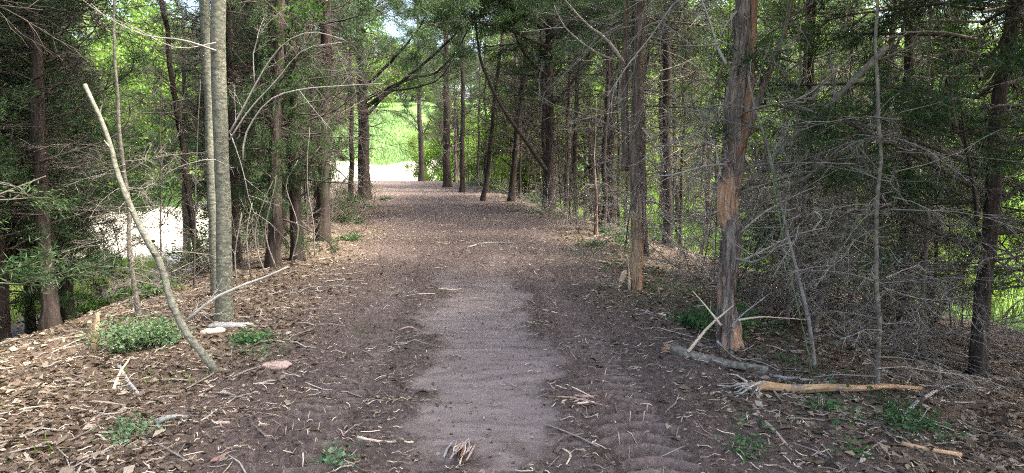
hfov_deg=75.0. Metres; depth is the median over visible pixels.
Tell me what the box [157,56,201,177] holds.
broadleaf tree
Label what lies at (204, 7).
pale barked tree
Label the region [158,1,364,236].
cedar tree
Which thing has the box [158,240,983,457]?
ground ivy
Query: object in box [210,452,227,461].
bark strip
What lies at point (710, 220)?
thin sapling
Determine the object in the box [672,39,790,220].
broadleaf tree
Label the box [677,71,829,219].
broadleaf tree
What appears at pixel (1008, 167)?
broadleaf tree
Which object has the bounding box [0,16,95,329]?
cedar tree
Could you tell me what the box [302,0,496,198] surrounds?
cedar tree
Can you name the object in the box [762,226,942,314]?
dead brush
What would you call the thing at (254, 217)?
leafy shrub
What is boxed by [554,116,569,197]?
thin sapling
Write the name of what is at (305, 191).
thin sapling
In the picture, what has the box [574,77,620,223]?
thin sapling
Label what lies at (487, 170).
cedar tree
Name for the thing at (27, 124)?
cedar tree
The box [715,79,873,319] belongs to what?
dead cedar
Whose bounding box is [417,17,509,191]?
cedar tree
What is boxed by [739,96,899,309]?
dead cedar
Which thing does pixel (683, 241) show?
leafy shrub
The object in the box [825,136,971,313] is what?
dead cedar
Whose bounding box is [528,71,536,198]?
thin sapling
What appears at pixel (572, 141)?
thin sapling
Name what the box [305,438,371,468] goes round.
weed
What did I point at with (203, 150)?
cedar tree
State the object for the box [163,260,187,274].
leafy shrub
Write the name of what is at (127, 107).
broadleaf tree
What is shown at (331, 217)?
dead brush
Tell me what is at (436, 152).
broadleaf tree
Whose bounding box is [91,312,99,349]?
broken stub
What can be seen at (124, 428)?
weed
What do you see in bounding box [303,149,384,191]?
dead brush
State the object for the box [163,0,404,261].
cedar tree
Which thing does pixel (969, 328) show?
dead brush
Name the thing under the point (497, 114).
cedar tree
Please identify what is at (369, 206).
weed
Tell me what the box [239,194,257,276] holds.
bare vine
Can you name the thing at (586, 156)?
cedar tree
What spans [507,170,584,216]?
dead brush
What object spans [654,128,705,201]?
broadleaf tree
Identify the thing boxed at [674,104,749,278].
thin sapling
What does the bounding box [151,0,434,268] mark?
cedar tree
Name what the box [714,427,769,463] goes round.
weed
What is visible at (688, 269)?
dead brush
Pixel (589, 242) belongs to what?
weed
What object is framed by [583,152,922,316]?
dead brush
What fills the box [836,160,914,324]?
thin sapling
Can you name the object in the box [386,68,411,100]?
broadleaf tree
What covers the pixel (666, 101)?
cedar tree
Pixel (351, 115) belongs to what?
cedar tree
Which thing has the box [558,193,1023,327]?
meadow grass
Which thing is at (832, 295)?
dead brush
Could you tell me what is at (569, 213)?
dead brush
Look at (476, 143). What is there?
broadleaf tree
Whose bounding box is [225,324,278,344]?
weed
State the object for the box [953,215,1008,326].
thin sapling
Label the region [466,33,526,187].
cedar tree
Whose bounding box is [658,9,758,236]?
cedar tree
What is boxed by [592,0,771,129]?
broadleaf tree
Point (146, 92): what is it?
broadleaf tree
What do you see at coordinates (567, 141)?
cedar tree
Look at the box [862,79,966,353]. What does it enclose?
thin sapling
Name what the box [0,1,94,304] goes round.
cedar tree
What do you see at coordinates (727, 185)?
cedar tree
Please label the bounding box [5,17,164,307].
cedar tree
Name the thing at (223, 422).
bark strip
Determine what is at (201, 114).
cedar tree
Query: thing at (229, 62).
cedar tree
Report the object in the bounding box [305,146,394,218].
dead brush
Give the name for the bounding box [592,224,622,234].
weed
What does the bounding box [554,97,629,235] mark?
bare sapling
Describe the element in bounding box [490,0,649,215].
cedar tree
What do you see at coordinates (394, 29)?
sky
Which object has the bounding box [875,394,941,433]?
weed
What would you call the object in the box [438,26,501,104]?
broadleaf tree
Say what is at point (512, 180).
cedar tree
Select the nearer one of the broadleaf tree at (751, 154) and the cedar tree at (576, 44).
the cedar tree at (576, 44)
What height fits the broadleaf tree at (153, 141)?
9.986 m
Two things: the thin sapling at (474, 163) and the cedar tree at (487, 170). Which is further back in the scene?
the thin sapling at (474, 163)
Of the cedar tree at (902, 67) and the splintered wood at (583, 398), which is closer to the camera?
the splintered wood at (583, 398)
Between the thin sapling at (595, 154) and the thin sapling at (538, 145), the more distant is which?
the thin sapling at (538, 145)
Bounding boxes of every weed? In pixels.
[90,404,173,446]
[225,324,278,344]
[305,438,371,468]
[330,213,359,221]
[333,231,363,241]
[343,217,366,223]
[347,191,373,203]
[360,204,379,208]
[523,207,548,213]
[526,193,541,202]
[575,239,613,246]
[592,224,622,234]
[601,235,629,244]
[611,222,630,238]
[612,239,657,249]
[668,295,715,329]
[690,301,763,339]
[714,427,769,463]
[797,388,846,412]
[829,436,872,459]
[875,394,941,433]
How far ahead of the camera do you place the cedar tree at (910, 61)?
7.69 m
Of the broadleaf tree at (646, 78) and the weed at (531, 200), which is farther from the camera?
the broadleaf tree at (646, 78)
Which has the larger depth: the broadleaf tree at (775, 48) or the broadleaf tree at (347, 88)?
the broadleaf tree at (347, 88)
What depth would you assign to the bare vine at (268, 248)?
8.61 m
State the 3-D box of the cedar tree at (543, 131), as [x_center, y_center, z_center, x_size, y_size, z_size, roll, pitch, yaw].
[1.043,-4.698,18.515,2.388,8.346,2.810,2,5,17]
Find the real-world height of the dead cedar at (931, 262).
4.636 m
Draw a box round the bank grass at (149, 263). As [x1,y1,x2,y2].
[9,252,168,325]
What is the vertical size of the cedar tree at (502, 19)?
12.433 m
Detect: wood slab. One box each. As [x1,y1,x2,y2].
[200,327,225,333]
[206,322,252,328]
[261,360,291,368]
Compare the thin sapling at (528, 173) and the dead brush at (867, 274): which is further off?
the thin sapling at (528, 173)
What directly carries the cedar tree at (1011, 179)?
on the forest floor ground at (296, 329)
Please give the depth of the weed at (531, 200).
21.26 m
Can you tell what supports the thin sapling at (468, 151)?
on the forest floor ground at (296, 329)
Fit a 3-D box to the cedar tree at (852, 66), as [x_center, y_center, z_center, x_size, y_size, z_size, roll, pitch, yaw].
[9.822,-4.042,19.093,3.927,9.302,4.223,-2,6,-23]
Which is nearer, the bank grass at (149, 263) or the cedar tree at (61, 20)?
the cedar tree at (61, 20)
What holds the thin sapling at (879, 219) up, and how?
on the forest floor ground at (296, 329)
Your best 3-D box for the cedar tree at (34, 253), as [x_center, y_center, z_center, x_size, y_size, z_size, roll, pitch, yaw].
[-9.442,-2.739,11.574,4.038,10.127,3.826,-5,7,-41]
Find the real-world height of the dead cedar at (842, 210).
4.561 m
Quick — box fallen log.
[661,344,768,372]
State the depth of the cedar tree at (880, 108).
18.02 m
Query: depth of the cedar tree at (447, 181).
25.91 m
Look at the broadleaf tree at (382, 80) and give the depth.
121.33 m
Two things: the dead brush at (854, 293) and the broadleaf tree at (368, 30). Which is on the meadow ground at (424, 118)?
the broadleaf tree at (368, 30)
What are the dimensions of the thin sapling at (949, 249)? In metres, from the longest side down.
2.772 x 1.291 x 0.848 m
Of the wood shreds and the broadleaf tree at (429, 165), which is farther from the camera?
the broadleaf tree at (429, 165)
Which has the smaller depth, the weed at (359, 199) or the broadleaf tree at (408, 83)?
the weed at (359, 199)
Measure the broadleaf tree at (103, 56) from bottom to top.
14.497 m
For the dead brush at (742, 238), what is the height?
2.071 m
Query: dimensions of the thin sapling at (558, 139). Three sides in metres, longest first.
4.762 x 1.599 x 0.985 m
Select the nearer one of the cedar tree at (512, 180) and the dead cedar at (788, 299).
the dead cedar at (788, 299)
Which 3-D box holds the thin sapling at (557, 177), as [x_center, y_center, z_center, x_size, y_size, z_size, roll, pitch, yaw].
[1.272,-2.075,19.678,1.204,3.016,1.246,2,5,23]
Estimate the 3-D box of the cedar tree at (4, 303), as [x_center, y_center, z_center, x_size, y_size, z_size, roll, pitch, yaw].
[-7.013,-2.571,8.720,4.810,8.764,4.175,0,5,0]
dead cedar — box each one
[666,0,913,325]
[671,1,936,327]
[674,70,940,306]
[691,81,912,319]
[692,42,896,311]
[693,0,926,307]
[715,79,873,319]
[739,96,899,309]
[744,4,956,322]
[760,0,1023,387]
[771,54,1022,356]
[788,41,1014,321]
[819,84,960,327]
[823,152,1022,330]
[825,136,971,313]
[829,10,1023,328]
[832,207,1012,326]
[852,62,1023,336]
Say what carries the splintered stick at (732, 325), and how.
on the fallen log
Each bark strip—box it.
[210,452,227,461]
[212,420,230,423]
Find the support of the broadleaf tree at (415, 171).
on the gravel road
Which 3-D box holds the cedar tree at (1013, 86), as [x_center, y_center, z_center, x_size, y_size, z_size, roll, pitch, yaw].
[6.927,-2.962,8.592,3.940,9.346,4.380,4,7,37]
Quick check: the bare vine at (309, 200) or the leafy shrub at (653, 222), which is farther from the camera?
the leafy shrub at (653, 222)
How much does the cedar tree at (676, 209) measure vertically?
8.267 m
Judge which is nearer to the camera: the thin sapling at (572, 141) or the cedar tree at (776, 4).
the cedar tree at (776, 4)
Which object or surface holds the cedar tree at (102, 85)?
on the forest floor ground at (296, 329)
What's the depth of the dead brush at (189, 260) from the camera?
10.31 m
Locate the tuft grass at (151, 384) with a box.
[2,318,371,461]
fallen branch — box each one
[185,266,288,322]
[745,368,837,383]
[751,403,791,449]
[901,441,961,456]
[903,382,961,415]
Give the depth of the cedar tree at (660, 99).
17.21 m
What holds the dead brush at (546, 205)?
on the forest floor ground at (296, 329)
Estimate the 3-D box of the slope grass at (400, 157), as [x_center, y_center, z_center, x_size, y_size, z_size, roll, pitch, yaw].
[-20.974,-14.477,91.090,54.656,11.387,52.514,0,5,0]
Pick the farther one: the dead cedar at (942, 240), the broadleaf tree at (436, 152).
the broadleaf tree at (436, 152)
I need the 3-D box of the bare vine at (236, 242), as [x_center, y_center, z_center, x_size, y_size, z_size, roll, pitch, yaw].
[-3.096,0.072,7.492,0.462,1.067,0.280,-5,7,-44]
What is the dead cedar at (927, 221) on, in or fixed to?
on the forest floor ground at (296, 329)
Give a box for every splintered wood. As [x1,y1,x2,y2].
[443,435,475,464]
[556,387,606,405]
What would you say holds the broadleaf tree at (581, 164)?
on the meadow ground at (424, 118)
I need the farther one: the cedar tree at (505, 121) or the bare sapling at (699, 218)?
the cedar tree at (505, 121)
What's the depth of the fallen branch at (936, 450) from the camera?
3.63 m
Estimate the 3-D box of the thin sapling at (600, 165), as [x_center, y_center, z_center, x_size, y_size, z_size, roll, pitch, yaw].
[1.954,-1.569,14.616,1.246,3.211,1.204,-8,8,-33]
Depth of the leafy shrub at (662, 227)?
17.44 m
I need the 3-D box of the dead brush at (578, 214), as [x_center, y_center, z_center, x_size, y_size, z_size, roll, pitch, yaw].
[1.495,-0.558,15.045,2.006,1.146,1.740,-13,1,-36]
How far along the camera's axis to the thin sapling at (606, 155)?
14.51 m
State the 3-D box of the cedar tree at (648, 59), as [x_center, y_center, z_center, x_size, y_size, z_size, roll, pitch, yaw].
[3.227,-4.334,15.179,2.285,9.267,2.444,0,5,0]
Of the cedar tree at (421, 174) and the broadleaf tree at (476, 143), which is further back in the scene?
the broadleaf tree at (476, 143)
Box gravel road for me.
[9,160,436,262]
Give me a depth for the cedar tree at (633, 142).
7.87 m
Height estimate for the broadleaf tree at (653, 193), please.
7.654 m
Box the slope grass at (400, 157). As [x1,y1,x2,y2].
[199,108,483,170]
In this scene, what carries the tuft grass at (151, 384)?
on the forest floor ground at (296, 329)
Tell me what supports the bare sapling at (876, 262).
on the forest floor ground at (296, 329)
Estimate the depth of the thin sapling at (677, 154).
15.58 m
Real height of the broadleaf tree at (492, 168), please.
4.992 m
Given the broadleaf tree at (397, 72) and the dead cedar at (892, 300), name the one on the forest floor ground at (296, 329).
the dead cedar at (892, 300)
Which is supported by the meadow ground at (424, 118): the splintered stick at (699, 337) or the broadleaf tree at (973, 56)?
the broadleaf tree at (973, 56)
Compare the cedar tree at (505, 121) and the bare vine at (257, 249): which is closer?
the bare vine at (257, 249)
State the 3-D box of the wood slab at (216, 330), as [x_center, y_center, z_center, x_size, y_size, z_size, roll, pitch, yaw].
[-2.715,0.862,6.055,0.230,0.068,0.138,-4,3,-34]
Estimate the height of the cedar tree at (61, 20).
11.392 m
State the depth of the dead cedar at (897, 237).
10.04 m
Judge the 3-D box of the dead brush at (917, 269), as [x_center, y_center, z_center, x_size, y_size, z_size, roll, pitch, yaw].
[5.860,0.528,10.321,3.933,2.112,3.601,-12,-8,-6]
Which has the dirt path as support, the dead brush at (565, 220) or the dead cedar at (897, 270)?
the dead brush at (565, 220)
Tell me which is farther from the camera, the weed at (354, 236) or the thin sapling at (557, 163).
the thin sapling at (557, 163)
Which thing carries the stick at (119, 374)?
on the forest floor ground at (296, 329)
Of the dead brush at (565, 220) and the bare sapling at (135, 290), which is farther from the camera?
the dead brush at (565, 220)
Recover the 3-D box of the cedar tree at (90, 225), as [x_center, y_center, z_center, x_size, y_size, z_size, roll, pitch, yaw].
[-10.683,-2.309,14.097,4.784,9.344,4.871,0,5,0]
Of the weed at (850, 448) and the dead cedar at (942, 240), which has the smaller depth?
the weed at (850, 448)
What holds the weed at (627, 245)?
on the forest floor ground at (296, 329)
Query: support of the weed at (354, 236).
on the forest floor ground at (296, 329)
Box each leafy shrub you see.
[10,297,77,330]
[58,286,130,313]
[62,307,179,354]
[82,293,107,313]
[108,265,192,300]
[132,212,232,275]
[132,313,196,350]
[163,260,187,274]
[164,239,203,264]
[178,233,242,269]
[196,211,245,252]
[239,185,265,233]
[239,211,254,248]
[240,214,265,247]
[646,198,676,238]
[648,204,688,239]
[673,221,711,248]
[864,283,940,326]
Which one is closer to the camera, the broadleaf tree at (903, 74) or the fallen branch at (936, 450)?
the fallen branch at (936, 450)
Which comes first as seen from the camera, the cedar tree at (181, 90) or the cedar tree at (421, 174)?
the cedar tree at (181, 90)
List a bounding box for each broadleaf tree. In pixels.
[44,8,118,189]
[72,0,190,52]
[76,30,195,199]
[83,4,167,187]
[100,3,205,194]
[102,46,156,174]
[117,6,192,52]
[122,25,196,171]
[128,91,176,175]
[139,75,199,184]
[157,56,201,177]
[314,10,388,97]
[330,49,356,119]
[348,26,407,107]
[381,39,436,100]
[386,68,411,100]
[389,47,433,99]
[398,131,440,180]
[402,19,460,95]
[411,119,459,180]
[416,98,483,184]
[421,64,465,103]
[433,133,453,181]
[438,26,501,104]
[450,108,483,185]
[459,121,500,185]
[465,131,535,187]
[467,32,579,203]
[469,114,531,187]
[496,47,677,224]
[586,1,721,188]
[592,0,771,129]
[614,81,679,200]
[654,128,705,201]
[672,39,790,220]
[677,0,831,177]
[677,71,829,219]
[825,0,903,99]
[852,37,944,216]
[882,74,981,168]
[924,13,1002,144]
[967,34,1023,226]
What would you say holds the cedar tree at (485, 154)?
on the forest floor ground at (296, 329)
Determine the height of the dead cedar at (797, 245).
4.115 m
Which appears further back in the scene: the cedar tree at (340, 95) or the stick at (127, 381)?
the cedar tree at (340, 95)
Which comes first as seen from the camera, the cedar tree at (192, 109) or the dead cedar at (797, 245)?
the dead cedar at (797, 245)
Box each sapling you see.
[16,0,215,317]
[71,255,93,292]
[83,84,220,372]
[92,186,156,296]
[135,80,234,287]
[138,33,197,288]
[239,177,264,248]
[248,106,287,244]
[301,104,337,234]
[460,115,473,182]
[464,136,478,177]
[466,120,477,180]
[468,89,486,175]
[495,96,512,171]
[512,115,542,195]
[518,127,541,203]
[527,111,554,187]
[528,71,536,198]
[529,100,541,185]
[531,108,570,187]
[537,78,573,208]
[539,56,570,189]
[542,131,566,200]
[548,55,594,219]
[548,98,590,218]
[549,109,599,226]
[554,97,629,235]
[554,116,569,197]
[565,119,602,220]
[568,92,615,219]
[571,103,630,223]
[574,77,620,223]
[579,98,620,231]
[580,105,603,197]
[599,147,627,226]
[604,27,672,247]
[611,93,659,229]
[614,98,630,221]
[657,74,693,202]
[670,157,721,255]
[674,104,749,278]
[693,151,741,270]
[698,57,828,367]
[743,147,798,292]
[747,0,1023,409]
[767,149,812,373]
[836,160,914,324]
[843,79,905,322]
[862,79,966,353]
[940,158,973,330]
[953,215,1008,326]
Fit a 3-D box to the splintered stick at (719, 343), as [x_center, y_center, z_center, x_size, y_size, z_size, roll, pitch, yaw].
[1.688,0.933,5.276,0.427,0.318,0.146,-4,7,-38]
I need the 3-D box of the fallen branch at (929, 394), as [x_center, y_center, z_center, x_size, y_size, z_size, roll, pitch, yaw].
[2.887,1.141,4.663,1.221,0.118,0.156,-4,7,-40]
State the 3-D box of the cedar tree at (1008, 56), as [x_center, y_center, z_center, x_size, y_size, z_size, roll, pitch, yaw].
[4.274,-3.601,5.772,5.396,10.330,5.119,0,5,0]
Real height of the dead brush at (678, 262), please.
2.566 m
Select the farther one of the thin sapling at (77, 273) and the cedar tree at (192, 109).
the cedar tree at (192, 109)
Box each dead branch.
[740,34,930,193]
[776,132,876,189]
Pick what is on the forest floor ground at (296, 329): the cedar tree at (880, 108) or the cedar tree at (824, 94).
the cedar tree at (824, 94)
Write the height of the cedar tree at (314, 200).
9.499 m
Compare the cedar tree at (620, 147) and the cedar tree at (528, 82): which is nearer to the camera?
the cedar tree at (620, 147)
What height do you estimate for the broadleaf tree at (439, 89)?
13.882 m
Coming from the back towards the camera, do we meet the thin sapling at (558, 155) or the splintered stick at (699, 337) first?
the thin sapling at (558, 155)
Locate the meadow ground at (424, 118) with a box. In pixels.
[96,95,1023,332]
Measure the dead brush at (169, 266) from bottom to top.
1.652 m
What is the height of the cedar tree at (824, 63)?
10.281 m
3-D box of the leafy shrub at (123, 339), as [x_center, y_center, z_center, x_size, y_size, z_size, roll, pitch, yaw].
[-3.173,0.800,5.575,0.808,0.430,0.852,0,5,0]
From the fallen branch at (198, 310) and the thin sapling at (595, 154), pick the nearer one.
the fallen branch at (198, 310)
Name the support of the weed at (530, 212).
on the forest floor ground at (296, 329)
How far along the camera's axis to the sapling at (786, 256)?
4.90 m
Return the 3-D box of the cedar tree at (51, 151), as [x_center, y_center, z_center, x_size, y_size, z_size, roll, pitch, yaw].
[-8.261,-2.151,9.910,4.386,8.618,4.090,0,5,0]
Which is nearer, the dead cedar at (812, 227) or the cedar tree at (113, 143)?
the dead cedar at (812, 227)
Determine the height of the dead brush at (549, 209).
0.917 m
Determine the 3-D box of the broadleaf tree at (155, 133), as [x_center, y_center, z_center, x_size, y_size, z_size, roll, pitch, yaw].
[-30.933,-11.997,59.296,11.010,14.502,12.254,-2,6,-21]
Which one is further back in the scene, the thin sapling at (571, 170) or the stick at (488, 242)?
the thin sapling at (571, 170)
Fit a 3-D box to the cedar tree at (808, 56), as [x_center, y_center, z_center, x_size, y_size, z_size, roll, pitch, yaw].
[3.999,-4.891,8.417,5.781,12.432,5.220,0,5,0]
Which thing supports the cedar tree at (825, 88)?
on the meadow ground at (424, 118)
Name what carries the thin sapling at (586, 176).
on the forest floor ground at (296, 329)
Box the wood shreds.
[0,187,1023,472]
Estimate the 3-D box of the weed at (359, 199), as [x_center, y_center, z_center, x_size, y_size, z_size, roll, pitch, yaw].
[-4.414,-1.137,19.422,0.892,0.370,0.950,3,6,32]
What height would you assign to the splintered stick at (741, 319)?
0.117 m
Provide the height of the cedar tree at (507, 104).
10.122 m
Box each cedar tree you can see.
[0,0,82,185]
[0,0,140,359]
[0,0,183,290]
[0,0,187,341]
[0,0,197,323]
[0,0,198,330]
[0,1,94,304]
[0,2,177,334]
[0,14,111,244]
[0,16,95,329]
[0,29,113,318]
[1,0,199,321]
[2,0,177,317]
[4,4,136,301]
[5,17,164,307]
[5,130,132,279]
[74,44,153,294]
[94,0,367,264]
[95,0,268,270]
[107,0,341,245]
[108,0,204,266]
[139,5,315,239]
[141,5,349,227]
[151,0,335,244]
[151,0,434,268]
[152,1,337,246]
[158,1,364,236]
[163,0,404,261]
[164,0,251,202]
[166,1,336,236]
[166,2,265,233]
[180,0,442,241]
[194,0,392,221]
[232,9,389,164]
[241,0,385,216]
[256,1,406,223]
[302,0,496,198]
[311,125,348,197]
[313,4,347,161]
[315,0,422,201]
[372,13,456,180]
[376,0,649,213]
[390,4,504,186]
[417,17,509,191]
[421,16,484,182]
[434,10,564,201]
[455,35,493,185]
[460,15,503,177]
[462,10,572,201]
[466,27,565,195]
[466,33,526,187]
[471,56,509,179]
[473,77,538,193]
[475,47,521,161]
[488,9,581,196]
[489,33,562,198]
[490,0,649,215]
[490,30,603,188]
[492,8,582,187]
[494,1,617,213]
[508,0,734,290]
[508,16,584,205]
[527,0,729,228]
[535,0,783,256]
[536,0,661,233]
[564,66,616,215]
[571,0,768,237]
[572,26,672,229]
[578,43,658,230]
[580,0,769,248]
[600,0,945,350]
[606,0,700,200]
[628,0,721,248]
[647,42,720,241]
[652,0,1009,246]
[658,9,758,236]
[662,0,794,283]
[686,0,1022,292]
[703,0,1023,379]
[706,0,921,324]
[729,0,872,245]
[744,0,1023,291]
[746,0,1023,335]
[749,1,925,248]
[759,16,889,258]
[790,0,928,232]
[859,1,1023,344]
[883,0,1023,336]
[951,207,1023,303]
[952,13,1023,280]
[981,49,1023,198]
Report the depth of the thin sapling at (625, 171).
17.94 m
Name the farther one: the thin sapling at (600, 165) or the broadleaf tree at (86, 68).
the broadleaf tree at (86, 68)
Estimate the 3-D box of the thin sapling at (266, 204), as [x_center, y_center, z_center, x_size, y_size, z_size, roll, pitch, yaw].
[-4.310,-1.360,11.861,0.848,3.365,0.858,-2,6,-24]
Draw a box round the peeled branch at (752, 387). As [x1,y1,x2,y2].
[718,373,922,399]
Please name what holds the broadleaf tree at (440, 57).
on the meadow ground at (424, 118)
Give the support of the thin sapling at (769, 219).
on the forest floor ground at (296, 329)
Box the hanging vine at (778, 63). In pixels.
[763,0,792,136]
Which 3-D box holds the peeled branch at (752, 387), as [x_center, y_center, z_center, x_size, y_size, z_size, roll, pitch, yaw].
[2.142,1.016,4.535,1.568,0.189,0.363,0,5,-3]
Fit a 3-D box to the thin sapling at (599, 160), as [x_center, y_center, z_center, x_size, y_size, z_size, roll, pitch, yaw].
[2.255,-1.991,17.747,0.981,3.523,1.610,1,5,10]
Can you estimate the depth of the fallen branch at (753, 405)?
3.94 m
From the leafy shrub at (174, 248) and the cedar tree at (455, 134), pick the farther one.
the cedar tree at (455, 134)
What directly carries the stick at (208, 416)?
on the dirt path
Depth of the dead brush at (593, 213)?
14.75 m
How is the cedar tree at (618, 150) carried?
on the forest floor ground at (296, 329)
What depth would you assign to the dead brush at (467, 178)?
31.41 m
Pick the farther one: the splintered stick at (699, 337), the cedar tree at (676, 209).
the cedar tree at (676, 209)
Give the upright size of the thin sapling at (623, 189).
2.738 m
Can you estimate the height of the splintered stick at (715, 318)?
0.243 m
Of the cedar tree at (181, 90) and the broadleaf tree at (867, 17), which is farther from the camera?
the broadleaf tree at (867, 17)
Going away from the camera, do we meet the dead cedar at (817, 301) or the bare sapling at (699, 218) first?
the dead cedar at (817, 301)
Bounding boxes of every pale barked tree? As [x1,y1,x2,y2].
[83,0,393,321]
[199,0,215,294]
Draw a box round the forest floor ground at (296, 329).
[0,181,1023,472]
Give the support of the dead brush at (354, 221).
on the forest floor ground at (296, 329)
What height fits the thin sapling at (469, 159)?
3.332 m
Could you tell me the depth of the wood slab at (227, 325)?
6.32 m
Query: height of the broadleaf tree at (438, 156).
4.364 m
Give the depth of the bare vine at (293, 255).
9.03 m
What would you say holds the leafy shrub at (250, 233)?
on the forest floor ground at (296, 329)
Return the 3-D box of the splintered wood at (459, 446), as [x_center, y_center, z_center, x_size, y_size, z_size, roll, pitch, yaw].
[-0.280,1.145,3.591,0.146,0.046,0.370,1,5,10]
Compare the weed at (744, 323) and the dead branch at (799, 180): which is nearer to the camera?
the dead branch at (799, 180)
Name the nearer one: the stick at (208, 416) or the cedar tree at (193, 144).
the stick at (208, 416)
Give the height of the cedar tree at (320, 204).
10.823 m
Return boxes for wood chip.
[618,270,626,282]
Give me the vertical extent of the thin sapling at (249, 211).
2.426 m
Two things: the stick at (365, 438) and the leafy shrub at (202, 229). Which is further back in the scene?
the leafy shrub at (202, 229)
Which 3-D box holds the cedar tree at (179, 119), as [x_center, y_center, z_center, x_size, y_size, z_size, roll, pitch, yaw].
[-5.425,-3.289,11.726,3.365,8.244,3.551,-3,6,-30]
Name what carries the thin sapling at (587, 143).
on the forest floor ground at (296, 329)
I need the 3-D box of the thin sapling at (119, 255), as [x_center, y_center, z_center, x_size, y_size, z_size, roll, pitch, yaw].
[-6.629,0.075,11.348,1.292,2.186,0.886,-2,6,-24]
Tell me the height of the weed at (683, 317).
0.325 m
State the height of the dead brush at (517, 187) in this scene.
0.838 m
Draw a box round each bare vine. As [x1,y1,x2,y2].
[231,195,256,290]
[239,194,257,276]
[240,181,272,275]
[246,171,284,270]
[282,160,314,266]
[298,127,323,255]
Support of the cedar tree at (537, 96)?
on the forest floor ground at (296, 329)
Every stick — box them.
[112,357,130,388]
[115,363,138,393]
[154,414,187,423]
[175,398,234,440]
[356,436,412,442]
[466,242,514,247]
[562,448,571,464]
[687,301,733,352]
[692,291,721,325]
[716,340,740,360]
[731,291,769,326]
[738,310,805,320]
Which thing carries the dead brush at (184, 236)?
on the forest floor ground at (296, 329)
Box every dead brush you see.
[59,194,268,299]
[121,199,246,287]
[140,191,289,263]
[163,209,207,270]
[180,201,331,266]
[302,199,371,225]
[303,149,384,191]
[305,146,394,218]
[330,202,381,232]
[332,146,387,194]
[451,169,482,182]
[465,169,497,187]
[499,176,541,199]
[503,189,556,211]
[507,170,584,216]
[524,189,567,219]
[527,191,570,214]
[532,183,602,216]
[532,202,604,232]
[533,78,830,333]
[547,185,610,224]
[557,196,590,224]
[559,189,654,232]
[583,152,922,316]
[599,163,868,306]
[643,134,940,321]
[692,169,1023,366]
[711,171,1023,391]
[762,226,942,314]
[766,189,950,322]
[814,216,1016,318]
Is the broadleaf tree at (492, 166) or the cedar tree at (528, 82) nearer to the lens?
the cedar tree at (528, 82)
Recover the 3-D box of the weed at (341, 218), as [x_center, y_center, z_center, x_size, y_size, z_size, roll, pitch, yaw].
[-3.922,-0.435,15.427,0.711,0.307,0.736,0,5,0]
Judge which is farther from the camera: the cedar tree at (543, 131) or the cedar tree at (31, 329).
the cedar tree at (543, 131)
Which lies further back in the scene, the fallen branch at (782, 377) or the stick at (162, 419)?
the fallen branch at (782, 377)
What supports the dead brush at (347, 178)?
on the forest floor ground at (296, 329)
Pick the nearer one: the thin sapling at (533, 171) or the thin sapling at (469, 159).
the thin sapling at (533, 171)
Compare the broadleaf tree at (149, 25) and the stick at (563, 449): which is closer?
the stick at (563, 449)
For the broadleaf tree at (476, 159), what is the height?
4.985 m
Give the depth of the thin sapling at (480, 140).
28.29 m
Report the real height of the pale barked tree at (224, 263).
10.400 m
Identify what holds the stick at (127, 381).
on the forest floor ground at (296, 329)
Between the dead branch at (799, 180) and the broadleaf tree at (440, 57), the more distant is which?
the broadleaf tree at (440, 57)
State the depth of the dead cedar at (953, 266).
9.70 m
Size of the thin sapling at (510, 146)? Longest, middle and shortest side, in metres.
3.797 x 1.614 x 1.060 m
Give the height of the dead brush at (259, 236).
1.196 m
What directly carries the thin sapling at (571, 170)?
on the forest floor ground at (296, 329)
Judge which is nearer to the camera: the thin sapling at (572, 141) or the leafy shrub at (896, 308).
the leafy shrub at (896, 308)
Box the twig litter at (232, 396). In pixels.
[0,188,1023,472]
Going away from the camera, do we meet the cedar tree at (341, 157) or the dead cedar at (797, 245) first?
the dead cedar at (797, 245)
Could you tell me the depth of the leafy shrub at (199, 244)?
10.36 m
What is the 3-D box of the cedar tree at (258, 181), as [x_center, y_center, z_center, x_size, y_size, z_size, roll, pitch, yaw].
[-5.535,-4.346,13.945,3.153,9.390,3.654,0,5,0]
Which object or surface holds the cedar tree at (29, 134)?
on the forest floor ground at (296, 329)
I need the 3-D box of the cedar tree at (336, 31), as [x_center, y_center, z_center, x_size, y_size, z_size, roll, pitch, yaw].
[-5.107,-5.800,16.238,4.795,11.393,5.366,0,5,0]
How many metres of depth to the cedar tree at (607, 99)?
13.66 m
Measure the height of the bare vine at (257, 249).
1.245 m
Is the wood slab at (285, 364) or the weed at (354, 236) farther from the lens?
the weed at (354, 236)
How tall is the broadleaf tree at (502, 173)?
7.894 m
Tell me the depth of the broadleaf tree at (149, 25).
80.78 m
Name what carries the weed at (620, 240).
on the forest floor ground at (296, 329)
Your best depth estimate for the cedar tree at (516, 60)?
23.00 m
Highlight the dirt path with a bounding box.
[174,181,910,472]
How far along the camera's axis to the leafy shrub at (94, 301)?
12.48 m
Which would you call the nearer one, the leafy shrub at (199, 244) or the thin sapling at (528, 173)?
the leafy shrub at (199, 244)
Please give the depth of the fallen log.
5.24 m
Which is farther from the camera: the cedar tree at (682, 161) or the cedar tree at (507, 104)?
the cedar tree at (507, 104)
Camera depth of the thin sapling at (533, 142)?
22.21 m
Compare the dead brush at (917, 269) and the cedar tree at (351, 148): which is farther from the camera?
the cedar tree at (351, 148)
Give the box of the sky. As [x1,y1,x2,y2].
[72,0,1004,97]
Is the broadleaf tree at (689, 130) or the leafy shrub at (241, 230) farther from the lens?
the broadleaf tree at (689, 130)

